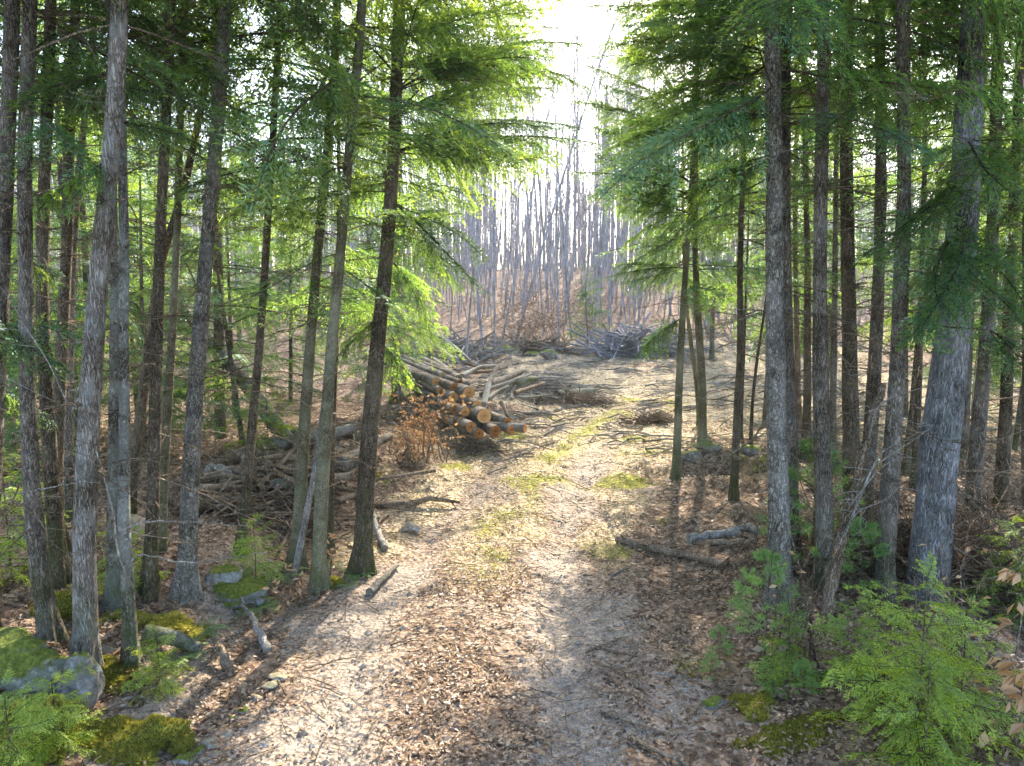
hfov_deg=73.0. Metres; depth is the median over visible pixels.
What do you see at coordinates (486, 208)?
bare tree
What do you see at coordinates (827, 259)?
hemlock tree
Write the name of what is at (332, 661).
stick
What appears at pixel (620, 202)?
bare tree
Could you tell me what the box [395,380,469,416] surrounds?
log
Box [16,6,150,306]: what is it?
hemlock tree
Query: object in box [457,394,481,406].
log
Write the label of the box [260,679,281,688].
stone
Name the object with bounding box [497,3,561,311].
bare tree
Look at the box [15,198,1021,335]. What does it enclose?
undergrowth
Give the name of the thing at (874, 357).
hemlock tree
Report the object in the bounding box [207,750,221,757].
stone
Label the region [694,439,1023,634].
brush heap
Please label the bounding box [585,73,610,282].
bare tree
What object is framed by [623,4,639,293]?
bare tree
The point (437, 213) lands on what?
bare tree
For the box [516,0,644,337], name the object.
bare tree
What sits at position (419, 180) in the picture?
bare tree
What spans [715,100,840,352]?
hemlock tree
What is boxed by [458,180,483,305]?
bare tree
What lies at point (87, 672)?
boulder
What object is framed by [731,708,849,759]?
moss patch
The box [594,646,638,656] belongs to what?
stick
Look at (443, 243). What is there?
bare tree
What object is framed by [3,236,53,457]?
hemlock tree
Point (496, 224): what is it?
bare tree
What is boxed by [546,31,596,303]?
bare tree
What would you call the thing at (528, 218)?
bare tree
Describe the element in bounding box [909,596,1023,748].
hemlock sapling
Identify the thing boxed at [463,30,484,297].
bare tree
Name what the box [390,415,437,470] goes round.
beech sapling
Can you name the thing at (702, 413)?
hemlock tree
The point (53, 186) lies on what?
hemlock tree
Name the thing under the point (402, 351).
hemlock tree
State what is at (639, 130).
bare tree
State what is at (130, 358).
hemlock tree
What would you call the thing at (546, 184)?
bare tree
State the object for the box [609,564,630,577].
stick
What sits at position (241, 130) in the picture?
bare tree
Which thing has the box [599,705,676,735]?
stick
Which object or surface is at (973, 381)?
hemlock tree
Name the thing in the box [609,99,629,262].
bare tree
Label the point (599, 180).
bare tree
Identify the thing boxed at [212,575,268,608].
boulder
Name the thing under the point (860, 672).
hemlock sapling
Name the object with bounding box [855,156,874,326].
bare tree
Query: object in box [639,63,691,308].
bare tree
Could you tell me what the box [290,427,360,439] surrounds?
log
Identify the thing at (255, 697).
stone
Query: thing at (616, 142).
bare tree
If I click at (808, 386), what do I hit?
hemlock tree
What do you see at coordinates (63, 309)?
hemlock tree
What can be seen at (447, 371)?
pole
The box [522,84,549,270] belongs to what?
bare tree
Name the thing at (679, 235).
bare tree
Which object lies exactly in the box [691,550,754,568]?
fallen branch
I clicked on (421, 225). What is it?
bare tree
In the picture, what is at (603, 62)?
bare tree
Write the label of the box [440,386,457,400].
log
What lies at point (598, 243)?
bare tree
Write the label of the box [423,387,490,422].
log
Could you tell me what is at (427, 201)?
bare tree
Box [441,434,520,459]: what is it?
brush heap
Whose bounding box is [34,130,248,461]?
hemlock tree
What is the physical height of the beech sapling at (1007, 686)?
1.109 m
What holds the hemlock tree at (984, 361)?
on the ground at (728, 666)
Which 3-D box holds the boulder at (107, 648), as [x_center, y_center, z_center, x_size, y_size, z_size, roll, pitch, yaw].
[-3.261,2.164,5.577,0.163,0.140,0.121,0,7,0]
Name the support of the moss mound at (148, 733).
on the ground at (728, 666)
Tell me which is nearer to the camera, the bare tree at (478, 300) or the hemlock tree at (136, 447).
the hemlock tree at (136, 447)
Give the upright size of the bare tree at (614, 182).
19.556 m
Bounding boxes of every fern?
[48,692,87,701]
[153,639,208,669]
[188,618,231,638]
[234,597,282,622]
[242,560,263,575]
[259,563,308,586]
[328,558,341,568]
[333,575,361,588]
[337,568,372,580]
[750,672,790,701]
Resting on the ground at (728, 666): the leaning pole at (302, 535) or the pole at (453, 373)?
the leaning pole at (302, 535)
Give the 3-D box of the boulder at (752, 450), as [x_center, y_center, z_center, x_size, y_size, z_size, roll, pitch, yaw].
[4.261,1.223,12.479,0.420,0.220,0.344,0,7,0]
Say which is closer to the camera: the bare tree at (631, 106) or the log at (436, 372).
the log at (436, 372)
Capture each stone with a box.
[170,752,198,764]
[186,745,205,754]
[198,757,213,763]
[201,736,218,748]
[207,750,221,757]
[221,729,231,735]
[233,706,249,713]
[250,694,262,700]
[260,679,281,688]
[267,672,286,681]
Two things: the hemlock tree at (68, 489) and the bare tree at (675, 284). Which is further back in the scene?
the bare tree at (675, 284)
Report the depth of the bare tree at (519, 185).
41.02 m
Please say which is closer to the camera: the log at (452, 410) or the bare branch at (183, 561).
the bare branch at (183, 561)
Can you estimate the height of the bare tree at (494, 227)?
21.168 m
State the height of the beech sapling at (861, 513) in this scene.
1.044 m
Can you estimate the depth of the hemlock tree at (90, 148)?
15.74 m
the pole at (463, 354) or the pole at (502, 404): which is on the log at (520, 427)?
the pole at (502, 404)
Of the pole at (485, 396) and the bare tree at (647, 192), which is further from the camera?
the bare tree at (647, 192)
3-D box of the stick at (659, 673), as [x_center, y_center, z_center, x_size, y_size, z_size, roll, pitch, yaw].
[1.375,2.371,5.613,0.420,0.068,0.059,4,8,26]
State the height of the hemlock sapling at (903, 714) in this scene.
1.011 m
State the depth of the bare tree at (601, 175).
40.09 m
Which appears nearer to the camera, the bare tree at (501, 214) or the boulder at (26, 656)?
the boulder at (26, 656)
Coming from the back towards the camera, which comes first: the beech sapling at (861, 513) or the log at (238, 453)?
the log at (238, 453)
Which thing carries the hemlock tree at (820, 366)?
on the ground at (728, 666)
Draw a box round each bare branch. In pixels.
[0,286,129,584]
[18,478,100,493]
[121,510,249,530]
[124,543,267,566]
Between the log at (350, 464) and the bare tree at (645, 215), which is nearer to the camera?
the log at (350, 464)
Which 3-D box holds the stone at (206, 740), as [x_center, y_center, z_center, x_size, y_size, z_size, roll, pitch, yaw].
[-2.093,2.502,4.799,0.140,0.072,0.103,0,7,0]
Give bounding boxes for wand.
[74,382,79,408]
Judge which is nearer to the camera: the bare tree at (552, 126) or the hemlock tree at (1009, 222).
the hemlock tree at (1009, 222)
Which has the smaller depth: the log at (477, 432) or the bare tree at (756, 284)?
the log at (477, 432)
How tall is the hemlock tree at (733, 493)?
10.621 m
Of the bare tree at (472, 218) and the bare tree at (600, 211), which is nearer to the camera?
the bare tree at (600, 211)
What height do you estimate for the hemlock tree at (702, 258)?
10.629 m
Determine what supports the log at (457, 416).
on the log at (477, 432)
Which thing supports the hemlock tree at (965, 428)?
on the ground at (728, 666)
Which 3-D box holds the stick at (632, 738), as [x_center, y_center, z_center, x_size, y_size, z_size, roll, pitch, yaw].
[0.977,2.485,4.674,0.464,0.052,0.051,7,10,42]
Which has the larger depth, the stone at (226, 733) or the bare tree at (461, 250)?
the bare tree at (461, 250)
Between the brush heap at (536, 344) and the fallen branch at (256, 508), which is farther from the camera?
the brush heap at (536, 344)
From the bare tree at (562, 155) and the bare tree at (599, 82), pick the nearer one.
the bare tree at (562, 155)
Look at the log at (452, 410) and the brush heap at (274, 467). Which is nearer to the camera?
the brush heap at (274, 467)
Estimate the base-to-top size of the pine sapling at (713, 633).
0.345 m
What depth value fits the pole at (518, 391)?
15.56 m
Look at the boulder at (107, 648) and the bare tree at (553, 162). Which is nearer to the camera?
the boulder at (107, 648)
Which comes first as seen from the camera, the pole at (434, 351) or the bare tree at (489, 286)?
the pole at (434, 351)
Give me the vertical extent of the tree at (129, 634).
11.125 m
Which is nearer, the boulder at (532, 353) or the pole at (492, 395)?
the pole at (492, 395)
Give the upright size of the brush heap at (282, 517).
1.059 m
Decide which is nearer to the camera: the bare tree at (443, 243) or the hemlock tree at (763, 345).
the hemlock tree at (763, 345)
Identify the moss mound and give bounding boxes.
[0,694,92,765]
[28,589,71,622]
[78,715,192,759]
[325,575,344,590]
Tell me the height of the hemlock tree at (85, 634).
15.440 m
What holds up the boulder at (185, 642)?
on the ground at (728, 666)
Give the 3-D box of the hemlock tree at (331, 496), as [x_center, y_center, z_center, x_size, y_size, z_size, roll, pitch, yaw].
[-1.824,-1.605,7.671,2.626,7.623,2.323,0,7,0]
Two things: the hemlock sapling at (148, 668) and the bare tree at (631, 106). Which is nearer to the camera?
the hemlock sapling at (148, 668)
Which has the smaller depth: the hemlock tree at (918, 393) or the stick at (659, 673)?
the stick at (659, 673)
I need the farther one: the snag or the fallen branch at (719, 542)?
the fallen branch at (719, 542)
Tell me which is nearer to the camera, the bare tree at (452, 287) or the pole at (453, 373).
the pole at (453, 373)
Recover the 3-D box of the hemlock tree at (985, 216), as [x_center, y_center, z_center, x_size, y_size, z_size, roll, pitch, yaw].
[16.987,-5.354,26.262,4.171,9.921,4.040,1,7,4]
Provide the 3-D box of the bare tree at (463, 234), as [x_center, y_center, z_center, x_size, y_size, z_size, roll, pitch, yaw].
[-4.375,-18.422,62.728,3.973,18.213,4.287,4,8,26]
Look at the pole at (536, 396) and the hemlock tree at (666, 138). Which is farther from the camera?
the pole at (536, 396)
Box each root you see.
[210,636,237,674]
[240,596,272,653]
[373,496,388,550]
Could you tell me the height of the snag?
2.121 m
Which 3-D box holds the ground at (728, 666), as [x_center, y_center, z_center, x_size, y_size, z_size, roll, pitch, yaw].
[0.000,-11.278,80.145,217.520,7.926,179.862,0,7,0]
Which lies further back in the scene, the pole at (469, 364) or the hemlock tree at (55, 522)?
the pole at (469, 364)
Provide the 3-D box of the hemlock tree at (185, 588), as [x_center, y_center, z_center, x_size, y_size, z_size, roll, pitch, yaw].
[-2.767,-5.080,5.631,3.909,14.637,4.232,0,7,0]
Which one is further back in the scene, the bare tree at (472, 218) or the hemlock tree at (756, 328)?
the bare tree at (472, 218)
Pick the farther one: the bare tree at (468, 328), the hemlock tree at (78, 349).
the bare tree at (468, 328)
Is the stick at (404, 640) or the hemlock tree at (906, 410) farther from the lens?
the hemlock tree at (906, 410)
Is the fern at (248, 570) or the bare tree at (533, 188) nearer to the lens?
the fern at (248, 570)
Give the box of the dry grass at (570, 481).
[0,341,1012,685]
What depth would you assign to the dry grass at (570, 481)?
11.15 m
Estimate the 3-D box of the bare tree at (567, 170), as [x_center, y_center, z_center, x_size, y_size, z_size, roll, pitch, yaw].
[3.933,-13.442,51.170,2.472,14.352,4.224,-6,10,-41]
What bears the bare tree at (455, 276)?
on the ground at (728, 666)
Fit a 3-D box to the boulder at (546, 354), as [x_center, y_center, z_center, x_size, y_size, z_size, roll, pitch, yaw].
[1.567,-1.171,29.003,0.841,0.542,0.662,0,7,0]
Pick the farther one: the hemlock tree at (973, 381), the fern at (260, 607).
the hemlock tree at (973, 381)
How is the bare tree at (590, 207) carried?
on the ground at (728, 666)
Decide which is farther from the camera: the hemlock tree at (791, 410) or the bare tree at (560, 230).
the bare tree at (560, 230)
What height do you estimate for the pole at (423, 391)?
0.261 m
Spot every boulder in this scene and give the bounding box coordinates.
[0,627,66,697]
[54,651,104,708]
[101,644,118,653]
[131,513,144,536]
[141,624,203,652]
[205,564,242,585]
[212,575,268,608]
[252,596,266,605]
[398,522,421,532]
[497,344,519,353]
[522,351,539,356]
[539,349,559,359]
[681,449,702,463]
[692,438,721,451]
[700,695,725,709]
[740,445,760,456]
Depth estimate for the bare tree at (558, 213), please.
51.50 m
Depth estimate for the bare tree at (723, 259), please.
41.56 m
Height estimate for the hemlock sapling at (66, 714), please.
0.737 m
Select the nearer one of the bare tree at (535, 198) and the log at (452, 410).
the log at (452, 410)
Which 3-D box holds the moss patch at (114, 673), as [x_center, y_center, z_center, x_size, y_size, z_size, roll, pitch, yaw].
[-3.114,2.224,5.279,0.546,0.241,0.485,4,9,29]
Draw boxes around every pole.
[289,409,320,581]
[408,379,426,395]
[410,356,452,374]
[418,354,462,379]
[420,348,462,353]
[426,339,454,359]
[433,357,469,385]
[435,332,471,361]
[460,364,496,377]
[464,362,488,369]
[472,366,507,373]
[481,364,499,406]
[488,385,508,400]
[490,372,531,390]
[491,369,525,385]
[499,400,508,417]
[501,384,511,400]
[509,385,516,399]
[512,376,538,387]
[513,380,544,394]
[515,394,551,397]
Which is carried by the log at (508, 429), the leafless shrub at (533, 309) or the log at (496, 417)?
the log at (496, 417)
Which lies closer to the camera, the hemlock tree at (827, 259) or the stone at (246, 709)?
the stone at (246, 709)
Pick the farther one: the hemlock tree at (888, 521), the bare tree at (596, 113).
the bare tree at (596, 113)
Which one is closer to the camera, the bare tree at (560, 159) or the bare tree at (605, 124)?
the bare tree at (605, 124)
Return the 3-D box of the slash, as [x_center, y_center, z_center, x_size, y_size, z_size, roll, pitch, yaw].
[6.970,-0.630,24.812,21.404,1.236,25.907,0,7,0]
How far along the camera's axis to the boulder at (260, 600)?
6.85 m
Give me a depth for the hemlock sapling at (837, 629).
5.09 m
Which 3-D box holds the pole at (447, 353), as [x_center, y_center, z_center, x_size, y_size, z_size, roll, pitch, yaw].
[-2.492,-1.142,22.490,0.482,0.550,3.241,-3,8,-22]
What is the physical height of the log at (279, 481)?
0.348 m
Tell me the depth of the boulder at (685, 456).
11.98 m
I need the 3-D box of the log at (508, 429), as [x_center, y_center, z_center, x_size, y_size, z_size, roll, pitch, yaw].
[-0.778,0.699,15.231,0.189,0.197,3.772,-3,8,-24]
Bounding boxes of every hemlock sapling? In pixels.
[0,447,71,587]
[0,669,78,765]
[4,670,104,765]
[67,514,171,594]
[120,620,195,706]
[221,372,299,451]
[227,513,286,585]
[744,611,830,692]
[809,551,1023,765]
[810,596,890,686]
[821,604,939,741]
[838,641,1010,765]
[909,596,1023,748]
[950,513,1023,630]
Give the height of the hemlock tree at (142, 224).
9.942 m
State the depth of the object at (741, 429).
13.19 m
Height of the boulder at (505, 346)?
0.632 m
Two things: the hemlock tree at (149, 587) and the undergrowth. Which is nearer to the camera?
the hemlock tree at (149, 587)
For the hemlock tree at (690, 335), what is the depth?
15.15 m
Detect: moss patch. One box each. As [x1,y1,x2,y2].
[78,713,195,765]
[99,608,216,642]
[101,654,145,694]
[727,687,782,722]
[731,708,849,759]
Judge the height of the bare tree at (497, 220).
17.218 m
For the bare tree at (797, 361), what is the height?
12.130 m
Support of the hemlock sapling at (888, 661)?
on the ground at (728, 666)
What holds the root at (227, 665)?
on the ground at (728, 666)
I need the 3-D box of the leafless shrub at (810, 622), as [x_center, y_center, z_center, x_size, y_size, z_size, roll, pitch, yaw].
[2.288,1.643,5.632,0.858,1.308,0.769,0,7,0]
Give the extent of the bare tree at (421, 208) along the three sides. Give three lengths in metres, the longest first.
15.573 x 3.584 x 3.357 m
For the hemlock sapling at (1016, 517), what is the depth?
6.12 m
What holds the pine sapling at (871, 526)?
on the ground at (728, 666)
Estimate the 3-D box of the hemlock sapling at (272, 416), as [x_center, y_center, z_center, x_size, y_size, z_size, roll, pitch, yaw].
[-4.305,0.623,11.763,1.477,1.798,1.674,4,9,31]
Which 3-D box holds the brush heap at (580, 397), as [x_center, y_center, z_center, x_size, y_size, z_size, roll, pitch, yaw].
[1.853,0.381,19.260,2.429,0.906,2.403,-5,9,-31]
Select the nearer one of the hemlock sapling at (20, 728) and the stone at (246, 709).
the hemlock sapling at (20, 728)
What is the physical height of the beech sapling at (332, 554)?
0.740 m
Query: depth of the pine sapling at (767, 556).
5.63 m
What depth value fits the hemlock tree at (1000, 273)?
21.80 m
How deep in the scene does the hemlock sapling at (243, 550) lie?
7.11 m
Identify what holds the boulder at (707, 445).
on the ground at (728, 666)
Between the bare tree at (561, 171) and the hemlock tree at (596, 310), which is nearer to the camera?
the hemlock tree at (596, 310)
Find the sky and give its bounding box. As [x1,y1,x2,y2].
[0,0,1015,271]
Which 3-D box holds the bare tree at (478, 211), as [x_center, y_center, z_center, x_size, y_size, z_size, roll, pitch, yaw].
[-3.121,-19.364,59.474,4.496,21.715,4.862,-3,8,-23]
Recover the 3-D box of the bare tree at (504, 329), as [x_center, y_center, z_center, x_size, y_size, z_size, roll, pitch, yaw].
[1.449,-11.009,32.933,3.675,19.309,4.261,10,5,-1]
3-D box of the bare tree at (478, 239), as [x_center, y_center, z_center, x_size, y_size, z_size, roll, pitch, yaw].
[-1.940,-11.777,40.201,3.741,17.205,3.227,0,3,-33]
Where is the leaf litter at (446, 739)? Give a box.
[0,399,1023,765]
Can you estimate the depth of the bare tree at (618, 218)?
47.87 m
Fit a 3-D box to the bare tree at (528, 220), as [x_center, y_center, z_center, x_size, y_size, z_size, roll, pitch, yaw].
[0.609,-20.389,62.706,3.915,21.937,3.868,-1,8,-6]
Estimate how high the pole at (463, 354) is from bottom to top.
0.715 m
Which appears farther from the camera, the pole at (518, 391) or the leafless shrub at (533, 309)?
the leafless shrub at (533, 309)
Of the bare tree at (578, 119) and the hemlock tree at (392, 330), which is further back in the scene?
the bare tree at (578, 119)
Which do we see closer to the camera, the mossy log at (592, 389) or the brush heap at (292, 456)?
the brush heap at (292, 456)
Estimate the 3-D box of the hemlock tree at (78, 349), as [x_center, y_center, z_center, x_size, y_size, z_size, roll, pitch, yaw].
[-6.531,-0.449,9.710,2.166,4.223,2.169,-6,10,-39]
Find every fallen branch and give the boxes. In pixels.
[208,504,273,510]
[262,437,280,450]
[265,448,342,488]
[615,534,726,567]
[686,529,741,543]
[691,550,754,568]
[709,537,754,545]
[727,523,765,535]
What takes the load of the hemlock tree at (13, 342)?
on the ground at (728, 666)
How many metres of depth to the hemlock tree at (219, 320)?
12.59 m
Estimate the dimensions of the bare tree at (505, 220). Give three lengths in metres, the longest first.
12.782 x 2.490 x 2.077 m
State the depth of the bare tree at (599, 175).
58.38 m
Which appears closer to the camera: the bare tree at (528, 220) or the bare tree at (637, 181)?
the bare tree at (637, 181)
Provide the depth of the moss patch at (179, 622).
6.11 m
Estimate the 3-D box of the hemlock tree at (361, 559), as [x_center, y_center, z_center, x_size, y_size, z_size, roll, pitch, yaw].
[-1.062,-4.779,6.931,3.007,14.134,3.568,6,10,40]
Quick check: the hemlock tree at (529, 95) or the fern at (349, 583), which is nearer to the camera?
the fern at (349, 583)
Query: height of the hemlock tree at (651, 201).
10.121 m
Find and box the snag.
[820,383,935,617]
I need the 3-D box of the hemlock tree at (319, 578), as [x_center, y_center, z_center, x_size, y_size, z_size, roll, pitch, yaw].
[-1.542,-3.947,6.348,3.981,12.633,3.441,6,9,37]
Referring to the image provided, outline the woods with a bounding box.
[13,72,1012,275]
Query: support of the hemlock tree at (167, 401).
on the ground at (728, 666)
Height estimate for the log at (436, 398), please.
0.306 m
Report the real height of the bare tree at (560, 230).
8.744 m
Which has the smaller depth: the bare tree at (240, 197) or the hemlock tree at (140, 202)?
the hemlock tree at (140, 202)
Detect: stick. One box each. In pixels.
[304,654,365,668]
[366,564,398,595]
[390,635,420,645]
[475,727,551,747]
[512,691,545,698]
[557,744,593,764]
[585,636,622,653]
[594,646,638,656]
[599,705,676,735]
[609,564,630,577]
[627,734,689,765]
[655,672,706,682]
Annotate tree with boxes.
[0,0,192,461]
[0,0,212,627]
[0,0,235,557]
[0,0,238,525]
[0,0,289,587]
[0,0,295,645]
[0,0,353,667]
[0,6,157,384]
[3,198,136,486]
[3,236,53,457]
[5,201,80,432]
[5,216,55,423]
[7,0,299,604]
[7,136,80,396]
[10,0,211,388]
[15,64,90,273]
[16,0,238,668]
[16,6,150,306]
[20,0,399,604]
[33,0,222,611]
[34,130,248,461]
[35,0,316,551]
[52,134,212,411]
[58,0,316,513]
[68,0,413,559]
[77,158,238,423]
[85,117,179,362]
[97,0,564,595]
[127,10,318,441]
[129,118,323,445]
[154,0,482,572]
[165,165,303,417]
[170,93,298,345]
[178,298,292,449]
[204,47,257,285]
[210,156,362,403]
[216,0,443,559]
[230,5,258,274]
[242,12,287,289]
[252,0,605,577]
[290,15,464,434]
[295,161,449,404]
[308,115,335,251]
[311,0,592,404]
[339,16,373,323]
[344,9,376,303]
[388,47,442,299]
[389,63,435,320]
[404,7,424,303]
[404,15,433,321]
[404,89,429,263]
[418,51,444,311]
[426,6,459,321]
[428,84,447,302]
[430,17,486,365]
[433,90,443,293]
[453,113,459,273]
[455,127,464,277]
[457,174,466,272]
[458,1,474,290]
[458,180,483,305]
[459,108,487,311]
[462,2,497,347]
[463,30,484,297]
[464,2,513,368]
[467,23,491,281]
[468,32,498,324]
[470,197,485,300]
[476,1,539,315]
[482,112,502,269]
[482,170,493,272]
[484,2,528,345]
[484,20,515,311]
[488,112,510,291]
[495,0,526,280]
[495,60,558,299]
[495,70,511,287]
[497,1,537,308]
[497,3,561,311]
[498,130,518,302]
[500,2,574,319]
[501,0,603,343]
[504,93,536,299]
[505,82,534,272]
[509,93,544,297]
[510,0,543,322]
[512,75,542,275]
[515,11,565,311]
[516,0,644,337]
[518,0,612,344]
[519,0,583,338]
[521,25,578,276]
[521,58,568,314]
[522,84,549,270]
[522,84,551,263]
[529,1,567,300]
[535,175,562,335]
[538,91,585,322]
[539,67,565,273]
[539,85,570,296]
[542,0,607,322]
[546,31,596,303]
[546,172,574,330]
[551,86,572,278]
[552,106,581,244]
[553,54,593,300]
[554,187,567,284]
[558,0,609,295]
[561,25,599,280]
[563,0,625,311]
[564,88,585,267]
[564,261,613,345]
[565,0,636,330]
[566,0,632,309]
[567,1,811,479]
[571,17,610,288]
[571,132,598,322]
[573,57,617,323]
[577,0,628,321]
[578,0,1023,607]
[582,0,839,448]
[583,41,637,324]
[583,114,613,247]
[583,176,600,236]
[584,15,628,280]
[585,26,627,322]
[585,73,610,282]
[588,1,636,258]
[588,39,629,293]
[588,217,611,324]
[589,38,653,325]
[589,130,611,322]
[592,18,646,302]
[593,68,637,297]
[598,0,893,502]
[601,4,641,278]
[603,146,628,277]
[606,1,650,308]
[608,0,671,314]
[609,31,637,297]
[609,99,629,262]
[610,17,668,323]
[610,66,636,314]
[610,66,736,425]
[613,27,650,288]
[614,0,1012,576]
[617,71,657,314]
[621,0,1023,591]
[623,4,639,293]
[631,19,660,299]
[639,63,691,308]
[641,56,670,302]
[664,98,762,359]
[670,142,735,306]
[670,175,688,312]
[671,0,1023,538]
[671,249,681,302]
[684,0,1023,606]
[688,95,737,317]
[698,33,866,429]
[706,0,1023,606]
[706,10,911,462]
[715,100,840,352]
[730,0,920,466]
[739,177,765,303]
[749,184,765,334]
[761,110,873,356]
[791,0,1023,522]
[791,17,896,379]
[792,4,1013,487]
[793,59,812,448]
[810,1,1023,544]
[827,27,954,417]
[830,13,1022,370]
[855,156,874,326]
[857,39,1023,458]
[862,1,1023,534]
[908,124,1021,410]
[910,115,1001,293]
[913,0,1023,588]
[923,170,1021,450]
[935,48,1023,387]
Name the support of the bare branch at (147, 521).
attached to the tree at (129, 634)
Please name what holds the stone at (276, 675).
on the dirt road
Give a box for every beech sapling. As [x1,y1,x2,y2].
[262,563,307,609]
[310,525,345,577]
[381,389,472,463]
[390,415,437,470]
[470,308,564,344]
[849,474,957,577]
[953,521,1018,610]
[971,568,1023,765]
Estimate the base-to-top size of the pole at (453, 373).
0.245 m
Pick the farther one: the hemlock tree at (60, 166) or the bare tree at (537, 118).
the bare tree at (537, 118)
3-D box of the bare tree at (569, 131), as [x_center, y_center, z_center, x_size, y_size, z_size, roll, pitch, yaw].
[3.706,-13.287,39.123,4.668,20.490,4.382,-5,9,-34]
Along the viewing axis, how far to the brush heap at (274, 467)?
9.73 m
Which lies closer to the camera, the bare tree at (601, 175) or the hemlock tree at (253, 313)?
the hemlock tree at (253, 313)
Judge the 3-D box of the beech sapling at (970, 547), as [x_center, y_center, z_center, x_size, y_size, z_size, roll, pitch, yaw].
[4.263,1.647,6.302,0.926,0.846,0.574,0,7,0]
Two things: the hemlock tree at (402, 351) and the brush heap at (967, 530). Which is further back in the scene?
the hemlock tree at (402, 351)
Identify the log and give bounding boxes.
[200,436,274,475]
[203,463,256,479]
[210,478,290,494]
[224,444,296,459]
[262,423,356,450]
[275,459,310,473]
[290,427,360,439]
[335,459,377,472]
[337,433,392,460]
[387,370,456,414]
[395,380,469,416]
[395,390,450,424]
[396,364,439,385]
[400,372,441,394]
[401,358,462,383]
[401,363,457,391]
[402,355,447,377]
[408,393,463,424]
[413,392,475,431]
[420,386,442,405]
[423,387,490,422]
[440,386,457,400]
[445,419,483,438]
[447,417,526,432]
[452,383,474,397]
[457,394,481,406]
[465,416,500,436]
[488,409,510,422]
[490,419,514,434]
[554,387,595,396]
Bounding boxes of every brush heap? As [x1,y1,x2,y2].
[98,460,396,556]
[168,429,460,518]
[174,447,346,485]
[339,320,523,371]
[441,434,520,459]
[470,368,626,409]
[484,330,588,356]
[531,381,627,410]
[542,312,734,361]
[614,406,689,429]
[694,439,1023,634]
[834,438,1023,631]
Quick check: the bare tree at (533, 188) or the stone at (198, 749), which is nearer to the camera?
the stone at (198, 749)
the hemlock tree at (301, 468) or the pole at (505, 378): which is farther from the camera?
the pole at (505, 378)
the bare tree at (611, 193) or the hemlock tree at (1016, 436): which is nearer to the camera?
the hemlock tree at (1016, 436)
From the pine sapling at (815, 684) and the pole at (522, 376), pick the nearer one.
the pine sapling at (815, 684)
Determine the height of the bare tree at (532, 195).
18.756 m
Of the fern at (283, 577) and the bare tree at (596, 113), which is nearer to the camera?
the fern at (283, 577)
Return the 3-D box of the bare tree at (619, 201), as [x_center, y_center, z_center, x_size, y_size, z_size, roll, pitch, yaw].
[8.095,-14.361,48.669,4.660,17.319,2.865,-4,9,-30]
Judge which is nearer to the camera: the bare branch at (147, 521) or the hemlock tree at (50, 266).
the bare branch at (147, 521)
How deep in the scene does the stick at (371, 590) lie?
7.40 m
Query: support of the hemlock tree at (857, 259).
on the ground at (728, 666)
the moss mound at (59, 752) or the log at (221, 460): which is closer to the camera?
the moss mound at (59, 752)
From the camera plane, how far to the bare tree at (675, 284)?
44.95 m
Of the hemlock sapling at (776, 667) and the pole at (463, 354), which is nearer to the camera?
the hemlock sapling at (776, 667)
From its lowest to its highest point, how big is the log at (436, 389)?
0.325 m
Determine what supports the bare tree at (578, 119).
on the ground at (728, 666)
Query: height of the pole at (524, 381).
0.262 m
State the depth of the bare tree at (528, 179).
47.74 m
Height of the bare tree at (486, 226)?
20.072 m
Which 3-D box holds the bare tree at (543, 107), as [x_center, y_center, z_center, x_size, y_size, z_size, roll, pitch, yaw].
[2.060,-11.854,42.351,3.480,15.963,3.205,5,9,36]
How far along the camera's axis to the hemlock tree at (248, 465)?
6.94 m
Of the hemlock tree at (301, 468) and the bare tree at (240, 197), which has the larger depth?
the bare tree at (240, 197)
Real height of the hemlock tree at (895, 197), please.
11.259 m
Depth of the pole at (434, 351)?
22.22 m
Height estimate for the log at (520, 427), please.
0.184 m
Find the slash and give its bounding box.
[335,331,1020,473]
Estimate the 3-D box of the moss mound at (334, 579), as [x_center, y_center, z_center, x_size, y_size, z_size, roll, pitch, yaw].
[-1.915,2.134,7.351,0.314,0.191,0.267,0,7,0]
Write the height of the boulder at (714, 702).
0.113 m
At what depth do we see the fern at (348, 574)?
7.53 m
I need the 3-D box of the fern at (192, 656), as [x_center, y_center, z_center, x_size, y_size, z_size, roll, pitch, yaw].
[-2.781,2.270,5.767,0.512,0.063,0.470,-5,9,-33]
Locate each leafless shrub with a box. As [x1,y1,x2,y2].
[450,280,626,343]
[750,509,867,669]
[890,524,1019,699]
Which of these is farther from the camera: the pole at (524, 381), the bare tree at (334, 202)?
the bare tree at (334, 202)
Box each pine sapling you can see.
[698,650,720,682]
[707,624,735,660]
[725,548,813,653]
[756,433,876,575]
[789,658,822,699]
[825,516,890,597]
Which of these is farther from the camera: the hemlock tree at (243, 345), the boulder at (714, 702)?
the hemlock tree at (243, 345)
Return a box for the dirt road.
[208,396,754,765]
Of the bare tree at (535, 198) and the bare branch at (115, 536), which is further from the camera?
the bare tree at (535, 198)
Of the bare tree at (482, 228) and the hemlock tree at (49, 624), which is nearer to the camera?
the hemlock tree at (49, 624)
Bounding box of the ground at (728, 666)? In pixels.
[0,256,1023,765]

